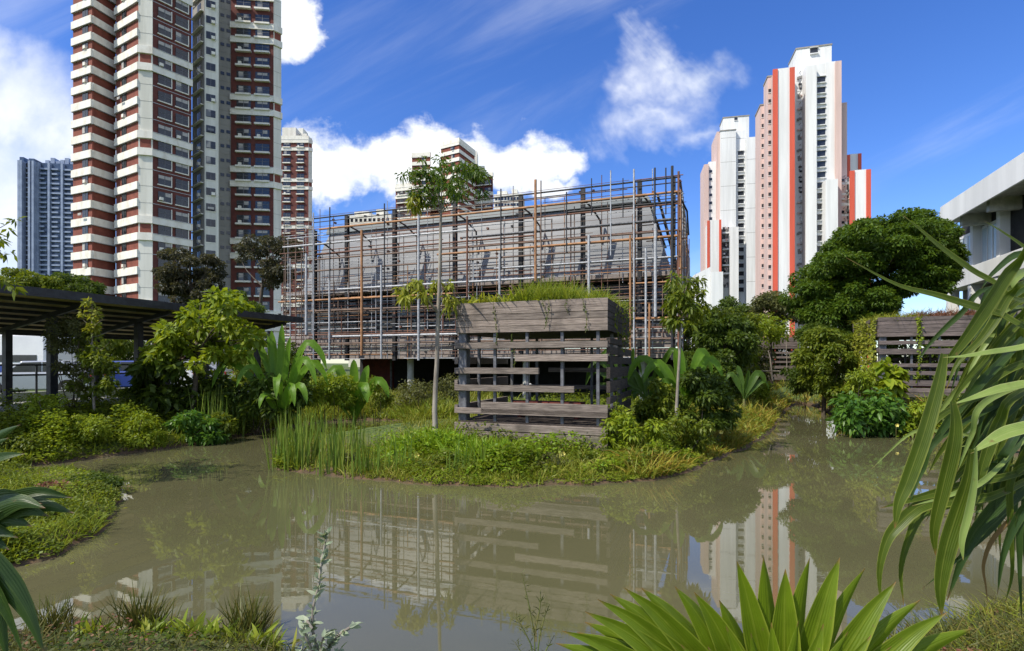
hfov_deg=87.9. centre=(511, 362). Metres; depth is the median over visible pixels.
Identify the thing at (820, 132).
window
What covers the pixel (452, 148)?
windows
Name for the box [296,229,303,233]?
window
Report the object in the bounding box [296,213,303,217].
window
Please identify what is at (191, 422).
shrub
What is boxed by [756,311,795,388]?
tree
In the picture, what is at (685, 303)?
sapling
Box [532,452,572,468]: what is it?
weed
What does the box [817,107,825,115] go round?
window
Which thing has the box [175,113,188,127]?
window
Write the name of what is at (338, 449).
reed clump
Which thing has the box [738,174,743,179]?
window
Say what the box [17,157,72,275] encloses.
glass tower
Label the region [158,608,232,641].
leafy tuft
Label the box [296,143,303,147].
window
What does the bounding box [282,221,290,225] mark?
window
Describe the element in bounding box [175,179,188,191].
window
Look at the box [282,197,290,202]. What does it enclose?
window
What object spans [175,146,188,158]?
window
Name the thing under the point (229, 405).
reed clump
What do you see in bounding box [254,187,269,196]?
window
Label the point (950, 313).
grass tuft
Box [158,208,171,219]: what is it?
window
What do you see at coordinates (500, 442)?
fern mound
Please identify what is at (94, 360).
young tree
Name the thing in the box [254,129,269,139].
window
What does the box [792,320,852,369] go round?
tree
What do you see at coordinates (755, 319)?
tree
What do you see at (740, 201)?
window
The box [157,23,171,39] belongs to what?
window
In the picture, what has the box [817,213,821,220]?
window
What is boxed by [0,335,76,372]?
parked bus
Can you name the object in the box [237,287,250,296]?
window
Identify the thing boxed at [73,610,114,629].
sedge tuft
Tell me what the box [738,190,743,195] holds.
window
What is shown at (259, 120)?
window
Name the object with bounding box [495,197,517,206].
windows
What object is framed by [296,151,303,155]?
window
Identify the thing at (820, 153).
window
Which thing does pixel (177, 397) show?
shrub
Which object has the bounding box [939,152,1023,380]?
concrete building
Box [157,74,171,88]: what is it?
window
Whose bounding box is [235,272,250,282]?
window
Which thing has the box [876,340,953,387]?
shrub
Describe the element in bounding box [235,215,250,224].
window
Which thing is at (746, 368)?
shrub
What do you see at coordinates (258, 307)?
tree
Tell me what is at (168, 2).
window
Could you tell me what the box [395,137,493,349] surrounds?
apartment tower
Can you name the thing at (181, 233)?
window
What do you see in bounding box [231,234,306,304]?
tree
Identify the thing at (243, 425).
reed clump
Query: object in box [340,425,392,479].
reed clump
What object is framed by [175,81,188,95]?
window
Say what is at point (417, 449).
fern mound
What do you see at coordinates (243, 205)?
window
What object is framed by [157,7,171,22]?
window
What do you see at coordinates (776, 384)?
grass
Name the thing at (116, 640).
grass
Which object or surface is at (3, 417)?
ground cover
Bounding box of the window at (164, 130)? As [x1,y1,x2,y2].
[158,124,171,136]
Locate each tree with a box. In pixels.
[0,216,27,299]
[0,267,70,290]
[51,271,106,294]
[62,296,121,410]
[78,339,133,360]
[115,340,181,360]
[132,285,268,410]
[150,247,228,359]
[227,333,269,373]
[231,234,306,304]
[233,289,267,312]
[390,151,492,431]
[676,307,764,352]
[683,308,761,399]
[710,295,752,314]
[748,290,802,351]
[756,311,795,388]
[776,207,971,362]
[789,325,870,414]
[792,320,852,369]
[847,215,1023,619]
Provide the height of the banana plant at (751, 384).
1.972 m
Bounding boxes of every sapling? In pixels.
[658,268,711,418]
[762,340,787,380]
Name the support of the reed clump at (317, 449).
on the ground at (312, 471)
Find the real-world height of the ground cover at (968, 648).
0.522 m
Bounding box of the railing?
[0,364,125,396]
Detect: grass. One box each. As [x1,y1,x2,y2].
[0,397,308,470]
[0,461,127,561]
[0,600,323,650]
[8,623,294,650]
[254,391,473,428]
[275,438,412,481]
[351,408,648,481]
[597,388,807,478]
[737,379,960,439]
[836,578,1023,650]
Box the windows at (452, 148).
[422,146,454,215]
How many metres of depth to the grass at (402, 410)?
20.50 m
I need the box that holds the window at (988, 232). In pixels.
[981,220,995,262]
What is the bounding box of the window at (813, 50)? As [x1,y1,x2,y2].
[810,46,818,54]
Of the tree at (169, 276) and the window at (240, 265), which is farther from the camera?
the window at (240, 265)
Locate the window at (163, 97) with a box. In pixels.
[157,90,171,105]
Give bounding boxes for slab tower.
[700,115,754,305]
[755,43,870,366]
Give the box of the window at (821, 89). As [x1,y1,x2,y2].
[817,86,825,94]
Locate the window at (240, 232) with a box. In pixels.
[235,229,250,238]
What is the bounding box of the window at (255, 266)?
[254,260,264,268]
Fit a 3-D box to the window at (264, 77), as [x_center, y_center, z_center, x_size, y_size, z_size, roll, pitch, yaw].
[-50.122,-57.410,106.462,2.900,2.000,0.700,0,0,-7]
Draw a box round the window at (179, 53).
[175,48,188,61]
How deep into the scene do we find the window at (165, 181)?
91.92 m
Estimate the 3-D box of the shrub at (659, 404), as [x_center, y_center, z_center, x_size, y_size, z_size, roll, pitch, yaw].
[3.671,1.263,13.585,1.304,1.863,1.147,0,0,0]
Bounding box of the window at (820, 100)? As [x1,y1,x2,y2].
[817,96,825,104]
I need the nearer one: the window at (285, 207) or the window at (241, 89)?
the window at (241, 89)
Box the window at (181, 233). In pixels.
[175,228,188,238]
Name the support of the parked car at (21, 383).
on the ground at (312, 471)
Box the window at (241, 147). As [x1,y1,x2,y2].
[235,143,250,152]
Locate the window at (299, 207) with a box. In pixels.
[296,205,303,209]
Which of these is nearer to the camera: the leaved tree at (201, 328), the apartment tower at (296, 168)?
the leaved tree at (201, 328)
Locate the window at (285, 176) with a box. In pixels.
[282,174,290,178]
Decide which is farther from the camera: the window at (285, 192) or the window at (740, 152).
the window at (285, 192)
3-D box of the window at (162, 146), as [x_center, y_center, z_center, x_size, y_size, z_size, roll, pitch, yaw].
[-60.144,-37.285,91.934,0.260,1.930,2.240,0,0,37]
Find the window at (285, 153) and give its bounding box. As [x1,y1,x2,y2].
[282,151,290,155]
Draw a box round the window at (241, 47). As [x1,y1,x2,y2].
[235,42,250,52]
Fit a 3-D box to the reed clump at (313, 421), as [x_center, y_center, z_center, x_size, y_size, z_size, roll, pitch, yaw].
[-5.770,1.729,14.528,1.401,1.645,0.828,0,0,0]
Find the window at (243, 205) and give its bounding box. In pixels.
[235,200,250,210]
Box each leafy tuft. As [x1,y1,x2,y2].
[47,611,119,641]
[124,612,181,639]
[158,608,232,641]
[199,617,259,639]
[223,619,299,649]
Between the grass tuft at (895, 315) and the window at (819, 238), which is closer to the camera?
the grass tuft at (895, 315)
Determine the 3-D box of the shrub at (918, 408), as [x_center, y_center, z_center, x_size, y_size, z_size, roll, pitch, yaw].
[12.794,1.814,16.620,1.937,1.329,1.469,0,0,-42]
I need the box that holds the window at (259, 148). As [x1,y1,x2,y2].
[254,144,269,153]
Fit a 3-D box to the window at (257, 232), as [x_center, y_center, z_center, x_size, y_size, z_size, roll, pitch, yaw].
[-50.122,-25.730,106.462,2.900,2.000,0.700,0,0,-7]
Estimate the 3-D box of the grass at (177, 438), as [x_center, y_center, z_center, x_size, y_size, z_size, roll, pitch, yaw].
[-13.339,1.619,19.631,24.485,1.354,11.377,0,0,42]
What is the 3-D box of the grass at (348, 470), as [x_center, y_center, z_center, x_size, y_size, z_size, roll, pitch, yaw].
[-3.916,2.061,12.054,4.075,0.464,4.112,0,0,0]
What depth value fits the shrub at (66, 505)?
7.44 m
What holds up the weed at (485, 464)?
on the ground at (312, 471)
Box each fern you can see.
[453,289,531,303]
[487,288,549,301]
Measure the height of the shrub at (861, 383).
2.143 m
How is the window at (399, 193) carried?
in the apartment tower at (456, 150)
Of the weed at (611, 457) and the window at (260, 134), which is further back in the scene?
the window at (260, 134)
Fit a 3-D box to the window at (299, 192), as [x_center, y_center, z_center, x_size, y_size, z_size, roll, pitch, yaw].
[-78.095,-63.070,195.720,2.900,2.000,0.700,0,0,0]
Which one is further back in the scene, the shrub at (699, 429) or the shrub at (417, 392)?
the shrub at (417, 392)
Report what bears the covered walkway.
on the path
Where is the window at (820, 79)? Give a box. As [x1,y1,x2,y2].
[817,75,825,83]
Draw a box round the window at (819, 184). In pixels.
[817,181,823,189]
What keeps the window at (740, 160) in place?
in the slab tower at (727, 211)
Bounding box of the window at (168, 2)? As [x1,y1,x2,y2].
[158,0,171,6]
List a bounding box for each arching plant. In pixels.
[585,348,660,408]
[613,347,687,419]
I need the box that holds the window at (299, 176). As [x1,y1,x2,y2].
[296,174,303,178]
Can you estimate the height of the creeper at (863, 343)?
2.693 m
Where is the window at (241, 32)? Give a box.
[235,28,250,37]
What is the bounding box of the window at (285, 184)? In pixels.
[282,182,290,186]
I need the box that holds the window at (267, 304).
[256,301,269,310]
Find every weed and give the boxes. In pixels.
[331,451,355,463]
[428,449,467,465]
[467,454,506,470]
[508,451,540,464]
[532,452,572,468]
[566,449,602,463]
[593,453,630,470]
[666,447,701,463]
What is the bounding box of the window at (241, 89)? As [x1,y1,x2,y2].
[235,85,250,94]
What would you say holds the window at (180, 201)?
in the apartment tower at (131, 126)
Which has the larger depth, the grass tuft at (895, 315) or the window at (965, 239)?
the window at (965, 239)
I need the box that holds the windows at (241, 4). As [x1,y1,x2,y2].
[78,0,269,300]
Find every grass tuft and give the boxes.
[496,273,601,300]
[543,284,635,308]
[852,311,928,323]
[898,305,976,315]
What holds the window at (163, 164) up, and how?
in the apartment tower at (131, 126)
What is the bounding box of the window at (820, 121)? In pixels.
[817,118,825,125]
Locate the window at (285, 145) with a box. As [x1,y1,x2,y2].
[282,143,290,147]
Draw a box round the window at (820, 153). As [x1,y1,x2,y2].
[817,149,825,157]
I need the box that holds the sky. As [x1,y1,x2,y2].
[0,0,1023,362]
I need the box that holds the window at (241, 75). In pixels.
[235,71,250,81]
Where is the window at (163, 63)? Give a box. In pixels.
[158,57,171,70]
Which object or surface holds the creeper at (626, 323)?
attached to the wooden shelter at (526, 320)
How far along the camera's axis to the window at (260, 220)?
106.58 m
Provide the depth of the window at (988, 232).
29.18 m
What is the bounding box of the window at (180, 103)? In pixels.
[175,97,188,111]
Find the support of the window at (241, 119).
in the apartment tower at (131, 126)
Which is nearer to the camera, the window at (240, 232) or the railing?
the railing
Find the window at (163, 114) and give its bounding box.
[157,107,171,121]
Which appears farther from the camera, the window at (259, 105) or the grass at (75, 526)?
the window at (259, 105)
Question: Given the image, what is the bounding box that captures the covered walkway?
[0,284,302,403]
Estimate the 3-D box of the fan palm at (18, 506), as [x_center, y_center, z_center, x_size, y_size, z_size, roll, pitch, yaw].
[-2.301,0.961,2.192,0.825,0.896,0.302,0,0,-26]
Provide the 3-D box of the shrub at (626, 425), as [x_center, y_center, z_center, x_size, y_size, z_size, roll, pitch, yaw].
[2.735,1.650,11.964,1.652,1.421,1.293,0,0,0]
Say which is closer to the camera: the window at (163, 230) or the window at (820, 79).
the window at (163, 230)
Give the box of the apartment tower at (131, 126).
[71,0,281,369]
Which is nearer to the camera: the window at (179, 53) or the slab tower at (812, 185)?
the window at (179, 53)
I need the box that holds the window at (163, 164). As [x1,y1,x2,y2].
[157,158,171,171]
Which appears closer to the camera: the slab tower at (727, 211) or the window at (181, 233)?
the window at (181, 233)
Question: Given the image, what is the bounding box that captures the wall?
[0,385,183,401]
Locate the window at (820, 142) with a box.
[817,139,825,146]
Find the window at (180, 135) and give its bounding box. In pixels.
[175,130,188,141]
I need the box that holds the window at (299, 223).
[296,221,303,225]
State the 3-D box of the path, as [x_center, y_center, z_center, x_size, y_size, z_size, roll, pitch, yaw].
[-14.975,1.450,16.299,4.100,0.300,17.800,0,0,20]
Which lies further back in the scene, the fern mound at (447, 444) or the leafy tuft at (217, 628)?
the fern mound at (447, 444)
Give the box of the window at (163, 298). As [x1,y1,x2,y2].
[158,292,170,301]
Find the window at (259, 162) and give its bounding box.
[254,158,269,167]
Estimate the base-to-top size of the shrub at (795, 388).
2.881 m
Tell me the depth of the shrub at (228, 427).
15.49 m
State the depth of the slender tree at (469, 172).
13.31 m
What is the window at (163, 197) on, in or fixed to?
in the apartment tower at (131, 126)
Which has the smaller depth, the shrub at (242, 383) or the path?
the path
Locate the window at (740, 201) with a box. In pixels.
[738,198,743,203]
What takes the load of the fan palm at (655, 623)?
on the ground at (312, 471)
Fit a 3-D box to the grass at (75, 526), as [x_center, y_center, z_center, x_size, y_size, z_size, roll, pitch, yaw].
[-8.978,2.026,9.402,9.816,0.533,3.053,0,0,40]
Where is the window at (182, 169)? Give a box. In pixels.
[175,162,188,175]
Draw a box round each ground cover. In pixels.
[0,385,292,467]
[0,391,293,469]
[0,459,123,563]
[0,623,277,650]
[8,613,246,650]
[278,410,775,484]
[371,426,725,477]
[544,379,770,436]
[724,378,958,445]
[891,605,1023,648]
[942,605,1023,650]
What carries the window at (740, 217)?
in the slab tower at (727, 211)
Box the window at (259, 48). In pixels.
[254,44,269,53]
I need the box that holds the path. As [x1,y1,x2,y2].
[0,391,247,414]
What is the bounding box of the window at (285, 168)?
[282,166,290,170]
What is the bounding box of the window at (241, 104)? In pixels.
[235,100,250,109]
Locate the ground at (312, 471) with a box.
[0,363,1023,650]
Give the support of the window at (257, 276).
in the apartment tower at (131, 126)
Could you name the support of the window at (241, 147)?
in the apartment tower at (131, 126)
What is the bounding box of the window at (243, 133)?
[235,128,250,138]
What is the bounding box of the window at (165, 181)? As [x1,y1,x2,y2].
[157,174,171,187]
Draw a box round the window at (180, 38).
[175,31,188,46]
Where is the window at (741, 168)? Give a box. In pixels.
[738,166,743,171]
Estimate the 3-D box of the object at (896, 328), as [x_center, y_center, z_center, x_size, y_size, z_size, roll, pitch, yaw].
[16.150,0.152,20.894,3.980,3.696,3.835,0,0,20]
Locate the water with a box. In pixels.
[8,404,1023,650]
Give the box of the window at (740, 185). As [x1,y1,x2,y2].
[738,182,743,187]
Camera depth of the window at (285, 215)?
195.89 m
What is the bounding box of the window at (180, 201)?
[175,195,188,207]
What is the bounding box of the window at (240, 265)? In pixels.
[235,259,250,267]
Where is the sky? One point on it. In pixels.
(560, 94)
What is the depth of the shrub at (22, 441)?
12.17 m
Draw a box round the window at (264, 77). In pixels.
[254,72,269,82]
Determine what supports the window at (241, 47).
in the apartment tower at (131, 126)
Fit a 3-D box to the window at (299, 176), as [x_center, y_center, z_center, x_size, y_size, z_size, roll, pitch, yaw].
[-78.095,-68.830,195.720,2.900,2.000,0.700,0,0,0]
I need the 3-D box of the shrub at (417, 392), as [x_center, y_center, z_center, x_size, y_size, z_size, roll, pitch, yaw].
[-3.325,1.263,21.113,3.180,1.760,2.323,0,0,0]
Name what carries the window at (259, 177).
in the apartment tower at (131, 126)
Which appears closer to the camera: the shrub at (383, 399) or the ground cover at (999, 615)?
the ground cover at (999, 615)
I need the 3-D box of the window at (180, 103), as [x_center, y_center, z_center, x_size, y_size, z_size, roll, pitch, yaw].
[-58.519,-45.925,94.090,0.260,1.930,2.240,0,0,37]
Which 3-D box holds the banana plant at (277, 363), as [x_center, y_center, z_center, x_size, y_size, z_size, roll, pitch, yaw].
[-7.579,0.958,16.181,3.635,4.314,1.515,0,0,14]
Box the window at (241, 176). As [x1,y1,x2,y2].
[235,172,250,181]
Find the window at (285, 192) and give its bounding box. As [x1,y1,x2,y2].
[282,190,290,194]
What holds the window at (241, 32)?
in the apartment tower at (131, 126)
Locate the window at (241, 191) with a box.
[235,187,250,196]
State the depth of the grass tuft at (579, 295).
12.72 m
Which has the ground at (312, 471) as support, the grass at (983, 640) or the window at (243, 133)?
the grass at (983, 640)
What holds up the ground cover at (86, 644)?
on the ground at (312, 471)
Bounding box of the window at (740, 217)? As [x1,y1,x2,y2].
[738,214,743,220]
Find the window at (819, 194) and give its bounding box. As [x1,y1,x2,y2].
[817,192,821,199]
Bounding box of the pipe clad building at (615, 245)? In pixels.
[277,166,689,398]
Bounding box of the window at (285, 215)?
[282,213,290,217]
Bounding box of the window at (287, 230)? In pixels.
[282,229,290,233]
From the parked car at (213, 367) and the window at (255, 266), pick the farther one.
the window at (255, 266)
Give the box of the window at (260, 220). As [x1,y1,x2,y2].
[254,215,269,225]
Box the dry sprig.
[510,570,561,650]
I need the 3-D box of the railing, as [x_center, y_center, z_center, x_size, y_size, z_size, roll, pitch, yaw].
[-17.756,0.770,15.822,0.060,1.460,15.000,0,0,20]
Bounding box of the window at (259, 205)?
[254,201,269,211]
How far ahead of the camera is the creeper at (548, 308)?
12.65 m
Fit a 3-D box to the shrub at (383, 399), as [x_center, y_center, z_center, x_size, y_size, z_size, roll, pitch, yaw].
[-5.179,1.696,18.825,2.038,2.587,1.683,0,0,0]
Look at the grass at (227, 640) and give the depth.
4.07 m
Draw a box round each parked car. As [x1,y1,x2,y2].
[0,360,108,392]
[102,361,133,387]
[169,367,192,384]
[184,361,235,381]
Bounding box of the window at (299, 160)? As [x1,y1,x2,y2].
[296,158,303,163]
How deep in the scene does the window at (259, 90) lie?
106.58 m
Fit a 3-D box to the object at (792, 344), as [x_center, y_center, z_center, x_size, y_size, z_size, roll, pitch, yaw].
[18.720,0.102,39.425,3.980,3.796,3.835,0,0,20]
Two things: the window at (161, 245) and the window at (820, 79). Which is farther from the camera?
the window at (820, 79)
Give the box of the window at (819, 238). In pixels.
[817,235,821,241]
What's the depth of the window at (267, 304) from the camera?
106.74 m
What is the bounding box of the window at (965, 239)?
[960,233,969,268]
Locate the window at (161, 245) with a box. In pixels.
[158,242,171,250]
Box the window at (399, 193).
[396,191,403,195]
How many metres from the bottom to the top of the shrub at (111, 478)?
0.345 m
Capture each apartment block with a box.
[348,209,391,366]
[494,189,524,208]
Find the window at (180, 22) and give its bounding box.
[175,15,188,30]
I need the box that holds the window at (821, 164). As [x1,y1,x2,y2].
[817,160,825,167]
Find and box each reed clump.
[188,384,227,419]
[211,385,248,435]
[225,382,259,428]
[247,380,260,427]
[261,409,314,469]
[276,399,325,444]
[283,408,326,472]
[298,411,342,459]
[316,418,352,476]
[333,410,369,454]
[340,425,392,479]
[353,433,414,473]
[446,433,506,474]
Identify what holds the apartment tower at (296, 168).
on the ground at (312, 471)
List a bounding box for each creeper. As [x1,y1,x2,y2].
[492,296,587,367]
[613,301,634,433]
[851,318,877,379]
[915,316,923,383]
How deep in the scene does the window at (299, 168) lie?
195.89 m
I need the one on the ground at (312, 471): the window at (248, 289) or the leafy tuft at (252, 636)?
the leafy tuft at (252, 636)
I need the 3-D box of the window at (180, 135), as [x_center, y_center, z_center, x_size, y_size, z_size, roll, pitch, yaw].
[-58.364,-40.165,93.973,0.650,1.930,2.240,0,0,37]
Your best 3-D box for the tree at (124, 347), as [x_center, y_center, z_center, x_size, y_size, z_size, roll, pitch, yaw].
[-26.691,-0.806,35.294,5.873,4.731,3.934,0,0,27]
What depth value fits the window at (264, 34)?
106.55 m
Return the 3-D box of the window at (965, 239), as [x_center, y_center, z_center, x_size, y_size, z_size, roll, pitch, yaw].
[27.010,-6.579,31.410,0.070,2.157,2.500,0,0,20]
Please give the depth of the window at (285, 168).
195.89 m
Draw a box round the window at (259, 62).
[254,57,269,68]
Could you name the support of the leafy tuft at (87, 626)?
on the ground at (312, 471)
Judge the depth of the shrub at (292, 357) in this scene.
29.72 m
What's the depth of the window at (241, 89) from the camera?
106.14 m
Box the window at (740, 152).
[738,150,743,155]
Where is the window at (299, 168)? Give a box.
[296,166,303,170]
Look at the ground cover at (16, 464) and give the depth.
8.34 m
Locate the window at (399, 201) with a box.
[396,198,403,203]
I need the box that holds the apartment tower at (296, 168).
[281,128,312,359]
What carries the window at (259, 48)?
in the apartment tower at (131, 126)
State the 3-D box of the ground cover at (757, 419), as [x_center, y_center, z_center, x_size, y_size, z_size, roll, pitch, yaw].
[20.470,1.560,28.896,41.943,1.427,17.622,0,0,-40]
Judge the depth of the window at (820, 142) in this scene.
140.54 m
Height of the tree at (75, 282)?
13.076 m
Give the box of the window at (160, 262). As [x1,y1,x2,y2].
[158,258,170,266]
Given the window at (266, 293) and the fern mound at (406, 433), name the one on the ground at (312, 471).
the fern mound at (406, 433)
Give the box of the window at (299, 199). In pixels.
[296,197,303,202]
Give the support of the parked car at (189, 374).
on the ground at (312, 471)
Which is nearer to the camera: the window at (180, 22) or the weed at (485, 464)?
the weed at (485, 464)
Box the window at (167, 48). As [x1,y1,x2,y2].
[158,40,171,54]
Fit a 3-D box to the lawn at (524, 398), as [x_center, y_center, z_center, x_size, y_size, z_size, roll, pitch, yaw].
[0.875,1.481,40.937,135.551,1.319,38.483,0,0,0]
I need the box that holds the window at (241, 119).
[235,115,250,124]
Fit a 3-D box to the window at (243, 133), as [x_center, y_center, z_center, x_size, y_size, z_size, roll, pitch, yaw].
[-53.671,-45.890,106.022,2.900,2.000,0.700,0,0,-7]
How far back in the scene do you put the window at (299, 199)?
195.89 m
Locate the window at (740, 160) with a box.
[738,158,743,163]
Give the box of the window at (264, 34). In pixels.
[254,29,269,38]
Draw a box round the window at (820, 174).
[817,171,825,178]
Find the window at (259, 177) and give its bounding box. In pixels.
[254,173,269,181]
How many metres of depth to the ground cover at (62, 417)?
13.14 m
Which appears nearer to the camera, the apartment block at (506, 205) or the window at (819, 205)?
the window at (819, 205)
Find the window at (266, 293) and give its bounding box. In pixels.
[254,287,269,296]
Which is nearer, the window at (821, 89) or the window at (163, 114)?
the window at (163, 114)
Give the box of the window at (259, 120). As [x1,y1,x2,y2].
[254,115,269,125]
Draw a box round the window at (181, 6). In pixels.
[175,0,188,14]
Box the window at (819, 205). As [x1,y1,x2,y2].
[817,203,821,210]
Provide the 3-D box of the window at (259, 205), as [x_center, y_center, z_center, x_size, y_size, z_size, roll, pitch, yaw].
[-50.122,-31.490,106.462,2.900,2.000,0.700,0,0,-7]
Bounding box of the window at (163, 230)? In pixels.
[158,225,171,235]
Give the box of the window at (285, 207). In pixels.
[282,205,290,209]
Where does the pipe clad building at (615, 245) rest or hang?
on the ground at (312, 471)
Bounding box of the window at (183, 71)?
[175,64,188,77]
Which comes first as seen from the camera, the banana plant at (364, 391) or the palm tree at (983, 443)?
the palm tree at (983, 443)
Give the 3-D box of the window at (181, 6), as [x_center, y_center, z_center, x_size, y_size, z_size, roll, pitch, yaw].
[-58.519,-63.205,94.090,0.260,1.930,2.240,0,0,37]
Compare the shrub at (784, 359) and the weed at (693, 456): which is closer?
the weed at (693, 456)
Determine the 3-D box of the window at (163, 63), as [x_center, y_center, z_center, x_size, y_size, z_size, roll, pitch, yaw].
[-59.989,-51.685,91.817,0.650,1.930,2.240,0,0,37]
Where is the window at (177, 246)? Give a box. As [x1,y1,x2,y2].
[175,244,188,252]
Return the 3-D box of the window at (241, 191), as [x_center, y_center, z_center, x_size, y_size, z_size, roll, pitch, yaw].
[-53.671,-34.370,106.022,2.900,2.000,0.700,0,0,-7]
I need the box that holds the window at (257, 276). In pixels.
[254,273,261,282]
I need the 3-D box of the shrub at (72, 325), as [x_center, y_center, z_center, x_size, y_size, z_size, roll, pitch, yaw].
[-12.638,0.041,15.284,2.116,2.937,1.311,0,0,15]
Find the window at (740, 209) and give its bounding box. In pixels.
[738,206,743,211]
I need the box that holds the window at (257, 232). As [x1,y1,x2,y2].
[255,230,269,239]
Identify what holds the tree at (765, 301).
on the ground at (312, 471)
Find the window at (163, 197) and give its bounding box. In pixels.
[157,191,171,204]
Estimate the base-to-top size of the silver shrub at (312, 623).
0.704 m
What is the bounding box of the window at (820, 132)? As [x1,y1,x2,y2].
[817,128,825,136]
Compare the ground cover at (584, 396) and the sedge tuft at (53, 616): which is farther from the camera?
the ground cover at (584, 396)
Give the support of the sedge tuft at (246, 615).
on the ground at (312, 471)
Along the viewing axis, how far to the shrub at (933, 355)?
24.49 m
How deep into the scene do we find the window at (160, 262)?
91.52 m
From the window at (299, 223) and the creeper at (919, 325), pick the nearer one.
the creeper at (919, 325)
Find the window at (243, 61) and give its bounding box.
[235,56,250,66]
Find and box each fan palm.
[0,425,23,460]
[0,486,73,549]
[0,552,44,650]
[556,556,973,650]
[681,621,891,650]
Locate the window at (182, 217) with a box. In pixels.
[175,211,188,222]
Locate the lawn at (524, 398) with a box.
[224,375,917,412]
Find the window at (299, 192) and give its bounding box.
[296,190,303,194]
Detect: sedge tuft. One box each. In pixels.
[26,589,94,637]
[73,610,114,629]
[95,577,184,633]
[213,579,281,637]
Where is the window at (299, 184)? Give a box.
[296,182,303,186]
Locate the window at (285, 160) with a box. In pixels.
[282,158,290,163]
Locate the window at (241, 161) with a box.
[235,157,250,166]
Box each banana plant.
[212,325,327,429]
[310,360,388,428]
[628,348,722,432]
[724,365,768,408]
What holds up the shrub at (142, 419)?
on the ground at (312, 471)
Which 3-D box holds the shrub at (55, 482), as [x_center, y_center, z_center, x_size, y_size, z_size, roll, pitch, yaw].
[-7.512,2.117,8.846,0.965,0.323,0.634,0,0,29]
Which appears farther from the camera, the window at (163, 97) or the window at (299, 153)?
the window at (299, 153)
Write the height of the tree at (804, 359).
4.340 m
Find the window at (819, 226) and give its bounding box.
[817,224,821,231]
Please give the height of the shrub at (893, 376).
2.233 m
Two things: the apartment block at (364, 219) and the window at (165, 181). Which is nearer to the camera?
the window at (165, 181)
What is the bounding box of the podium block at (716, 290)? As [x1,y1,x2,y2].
[691,267,727,345]
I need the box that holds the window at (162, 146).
[158,141,171,153]
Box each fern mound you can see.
[366,424,458,450]
[375,433,452,459]
[387,424,477,447]
[398,429,483,455]
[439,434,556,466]
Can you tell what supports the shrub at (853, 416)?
on the ground at (312, 471)
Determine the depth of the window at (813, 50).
145.68 m
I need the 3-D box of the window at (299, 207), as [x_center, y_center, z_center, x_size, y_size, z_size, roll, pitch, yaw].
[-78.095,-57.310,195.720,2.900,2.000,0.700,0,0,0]
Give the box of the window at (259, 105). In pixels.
[254,101,269,110]
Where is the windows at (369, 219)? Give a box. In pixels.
[351,218,388,221]
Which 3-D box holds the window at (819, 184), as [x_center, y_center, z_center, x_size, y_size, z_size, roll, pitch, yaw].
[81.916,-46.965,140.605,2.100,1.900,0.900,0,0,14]
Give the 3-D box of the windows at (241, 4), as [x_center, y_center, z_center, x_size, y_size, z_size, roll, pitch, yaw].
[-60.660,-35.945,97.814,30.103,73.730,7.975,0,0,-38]
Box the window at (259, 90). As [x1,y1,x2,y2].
[254,86,269,95]
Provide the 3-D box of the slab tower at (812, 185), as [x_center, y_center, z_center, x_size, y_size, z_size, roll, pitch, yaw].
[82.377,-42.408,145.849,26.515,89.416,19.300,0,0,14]
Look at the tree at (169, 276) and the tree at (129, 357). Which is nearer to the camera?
the tree at (129, 357)
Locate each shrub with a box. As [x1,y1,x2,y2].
[0,420,56,451]
[22,393,69,424]
[25,494,94,521]
[35,479,90,493]
[40,314,100,411]
[55,413,115,446]
[68,470,125,488]
[108,410,168,448]
[114,353,236,414]
[161,407,231,445]
[195,411,238,439]
[220,371,314,434]
[223,348,268,386]
[267,339,319,384]
[295,526,363,650]
[305,372,357,430]
[341,375,394,427]
[394,373,458,407]
[599,404,669,453]
[633,376,678,427]
[654,408,715,454]
[674,367,743,441]
[718,350,762,381]
[734,376,772,404]
[750,343,777,382]
[750,346,790,380]
[773,341,826,375]
[779,364,817,408]
[811,342,862,405]
[824,386,911,437]
[843,364,883,400]
[871,357,910,406]
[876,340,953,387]
[892,400,941,437]
[916,339,966,378]
[922,393,963,421]
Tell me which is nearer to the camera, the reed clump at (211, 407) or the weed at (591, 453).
the weed at (591, 453)
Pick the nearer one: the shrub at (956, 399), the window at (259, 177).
the shrub at (956, 399)
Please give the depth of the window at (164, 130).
91.99 m

